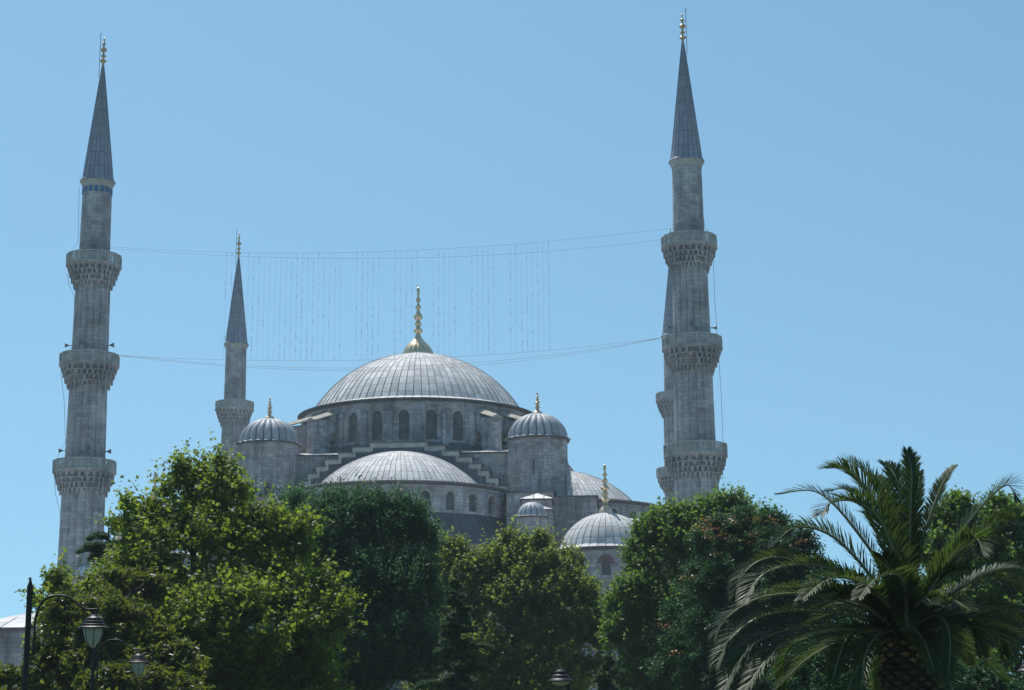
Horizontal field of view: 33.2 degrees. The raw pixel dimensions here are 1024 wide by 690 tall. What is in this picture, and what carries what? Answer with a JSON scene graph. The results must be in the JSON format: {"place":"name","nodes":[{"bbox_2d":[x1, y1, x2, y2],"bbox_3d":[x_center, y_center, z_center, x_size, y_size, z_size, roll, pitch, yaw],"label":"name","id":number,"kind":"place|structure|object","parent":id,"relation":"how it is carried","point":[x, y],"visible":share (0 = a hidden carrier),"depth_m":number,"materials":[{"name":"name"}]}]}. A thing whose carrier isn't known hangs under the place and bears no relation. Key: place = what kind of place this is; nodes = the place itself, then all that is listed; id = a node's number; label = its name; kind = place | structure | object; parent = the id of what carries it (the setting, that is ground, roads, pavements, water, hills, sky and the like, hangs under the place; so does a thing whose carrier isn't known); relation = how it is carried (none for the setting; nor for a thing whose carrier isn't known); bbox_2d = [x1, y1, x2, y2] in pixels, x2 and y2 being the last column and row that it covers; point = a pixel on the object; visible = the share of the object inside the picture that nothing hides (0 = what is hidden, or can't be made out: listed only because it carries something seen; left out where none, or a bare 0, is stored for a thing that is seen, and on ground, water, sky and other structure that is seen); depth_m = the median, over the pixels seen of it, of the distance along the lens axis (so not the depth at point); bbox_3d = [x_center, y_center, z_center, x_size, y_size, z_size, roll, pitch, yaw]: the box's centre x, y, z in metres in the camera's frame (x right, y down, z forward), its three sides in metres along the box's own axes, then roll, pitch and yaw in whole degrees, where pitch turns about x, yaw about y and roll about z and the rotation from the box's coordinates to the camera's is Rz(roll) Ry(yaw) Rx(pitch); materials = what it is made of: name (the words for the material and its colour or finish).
{"place":"outdoors","nodes":[
{"label":"outdoors","id":0,"kind":"place"},
{"bbox_2d":[110,228,668,370],"bbox_3d":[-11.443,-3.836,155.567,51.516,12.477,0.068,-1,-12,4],"label":"string lights","id":1,"kind":"object","parent":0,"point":[362,258],"visible":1,"depth_m":155.39,"materials":[{"name":"metal"}]},
{"bbox_2d":[0,0,1023,673],"label":"sky","id":2,"kind":"structure","parent":0,"point":[863,166],"materials":[{"name":"blue"}]},
{"label":"ground","id":3,"kind":"structure","parent":0,"visible":0},
{"bbox_2d":[0,611,54,687],"bbox_3d":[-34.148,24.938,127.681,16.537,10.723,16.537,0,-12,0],"label":"stone building","id":4,"kind":"structure","parent":3,"relation":"on","point":[12,629],"depth_m":120.44,"materials":[{"name":"white stone"}]},
{"bbox_2d":[22,577,108,689],"bbox_3d":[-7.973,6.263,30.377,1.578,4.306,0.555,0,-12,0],"label":"street lamp","id":5,"kind":"object","parent":3,"relation":"on","point":[93,626],"visible":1,"depth_m":30.56,"materials":[{"name":"metal"}]},
{"bbox_2d":[50,513,120,689],"bbox_3d":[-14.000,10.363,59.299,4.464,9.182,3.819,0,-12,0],"label":"cedar tree","id":6,"kind":"object","parent":3,"relation":"on","point":[95,549],"visible":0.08,"depth_m":59.56,"materials":[{"name":"green plant"}]},
{"bbox_2d":[0,564,215,689],"bbox_3d":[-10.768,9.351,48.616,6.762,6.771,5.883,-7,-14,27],"label":"magnolia tree","id":7,"kind":"object","parent":3,"relation":"on","point":[65,647],"visible":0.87,"depth_m":47.92,"materials":[{"name":"green plant"}]},
{"bbox_2d":[90,639,148,689],"bbox_3d":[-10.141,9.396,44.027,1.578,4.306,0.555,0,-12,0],"label":"street lamp","id":8,"kind":"object","parent":3,"relation":"on","point":[138,660],"visible":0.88,"depth_m":44.21,"materials":[{"name":"metal"}]},
{"bbox_2d":[14,428,379,689],"bbox_3d":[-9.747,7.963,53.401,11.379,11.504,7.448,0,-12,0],"label":"plane tree","id":9,"kind":"object","parent":3,"relation":"on","point":[215,621],"visible":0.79,"depth_m":53.33,"materials":[{"name":"green plant"}]},
{"bbox_2d":[252,470,461,689],"bbox_3d":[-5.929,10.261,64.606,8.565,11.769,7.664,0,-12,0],"label":"ash tree","id":10,"kind":"object","parent":3,"relation":"on","point":[383,530],"visible":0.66,"depth_m":63.78,"materials":[{"name":"green plant"}]},
{"bbox_2d":[413,573,496,689],"bbox_3d":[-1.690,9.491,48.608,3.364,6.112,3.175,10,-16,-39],"label":"cedar tree","id":11,"kind":"object","parent":3,"relation":"on","point":[460,663],"visible":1,"depth_m":49.02,"materials":[{"name":"green plant"}]},
{"bbox_2d":[397,514,622,689],"bbox_3d":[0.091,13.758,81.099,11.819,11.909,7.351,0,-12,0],"label":"plane tree","id":12,"kind":"object","parent":3,"relation":"on","point":[535,643],"visible":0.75,"depth_m":80.94,"materials":[{"name":"green plant"}]},
{"bbox_2d":[549,667,572,689],"bbox_3d":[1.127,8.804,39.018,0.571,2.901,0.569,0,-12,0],"label":"street lamp","id":13,"kind":"object","parent":3,"relation":"on","point":[560,676],"visible":1,"depth_m":39.13,"materials":[{"name":"metal"}]},
{"bbox_2d":[591,650,631,689],"bbox_3d":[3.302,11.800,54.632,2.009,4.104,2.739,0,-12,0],"label":"cedar tree","id":14,"kind":"object","parent":3,"relation":"on","point":[602,681],"visible":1,"depth_m":54.95,"materials":[{"name":"green plant"}]},
{"bbox_2d":[592,477,790,689],"bbox_3d":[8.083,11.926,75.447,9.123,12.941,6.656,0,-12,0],"label":"plane tree","id":15,"kind":"object","parent":3,"relation":"on","point":[636,595],"visible":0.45,"depth_m":75.11,"materials":[{"name":"green plant"}]},
{"bbox_2d":[638,497,864,689],"bbox_3d":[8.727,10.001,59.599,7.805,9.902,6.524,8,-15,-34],"label":"flowering tree","id":16,"kind":"object","parent":3,"relation":"on","point":[725,548],"visible":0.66,"depth_m":59.75,"materials":[{"name":"green plant"}]},
{"bbox_2d":[708,446,1023,689],"bbox_3d":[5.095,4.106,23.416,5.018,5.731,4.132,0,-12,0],"label":"palm tree","id":17,"kind":"object","parent":3,"relation":"on","point":[902,603],"visible":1,"depth_m":23.31,"materials":[{"name":"green plant"}]},
{"bbox_2d":[764,615,1023,689],"bbox_3d":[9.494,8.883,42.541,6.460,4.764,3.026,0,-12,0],"label":"shrub","id":18,"kind":"object","parent":3,"relation":"on","point":[811,676],"visible":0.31,"depth_m":42.28,"materials":[{"name":"green plant"}]},
{"bbox_2d":[918,484,1023,685],"bbox_3d":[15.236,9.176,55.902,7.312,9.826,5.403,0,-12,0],"label":"plane tree","id":19,"kind":"object","parent":3,"relation":"on","point":[1007,547],"visible":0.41,"depth_m":56.69,"materials":[{"name":"green plant"}]},
{"bbox_2d":[1017,661,1023,674],"bbox_3d":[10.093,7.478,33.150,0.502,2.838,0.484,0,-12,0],"label":"street lamp","id":20,"kind":"object","parent":3,"relation":"on","point":[1021,670],"visible":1,"depth_m":33.35,"materials":[{"name":"metal"}]},
{"bbox_3d":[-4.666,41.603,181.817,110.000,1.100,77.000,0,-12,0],"label":"terrace","id":21,"kind":"structure","parent":0,"visible":0},
{"bbox_2d":[52,35,121,585],"bbox_3d":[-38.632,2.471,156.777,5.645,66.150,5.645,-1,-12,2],"label":"minaret","id":22,"kind":"object","parent":21,"relation":"on","point":[84,473],"visible":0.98,"depth_m":155.60,"materials":[{"name":"stone"}]},
{"bbox_2d":[215,230,253,476],"bbox_3d":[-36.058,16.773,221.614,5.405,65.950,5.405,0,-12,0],"label":"minaret","id":23,"kind":"object","parent":21,"relation":"on","point":[234,410],"visible":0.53,"depth_m":223.22,"materials":[{"name":"stone"}]},
{"bbox_2d":[73,287,671,689],"bbox_3d":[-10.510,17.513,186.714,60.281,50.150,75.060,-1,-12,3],"label":"mosque","id":24,"kind":"structure","parent":21,"relation":"on","point":[471,450],"depth_m":173.31,"materials":[{"name":"grey stone"}]},
{"bbox_2d":[656,224,674,508],"bbox_3d":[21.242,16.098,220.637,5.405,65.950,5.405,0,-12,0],"label":"minaret","id":25,"kind":"object","parent":21,"relation":"on","point":[665,401],"visible":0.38,"depth_m":221.10,"materials":[{"name":"stone"}]},
{"bbox_2d":[661,8,727,505],"bbox_3d":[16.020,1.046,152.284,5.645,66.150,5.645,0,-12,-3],"label":"minaret","id":26,"kind":"object","parent":21,"relation":"on","point":[695,458],"visible":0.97,"depth_m":151.72,"materials":[{"name":"stone"}]}
]}

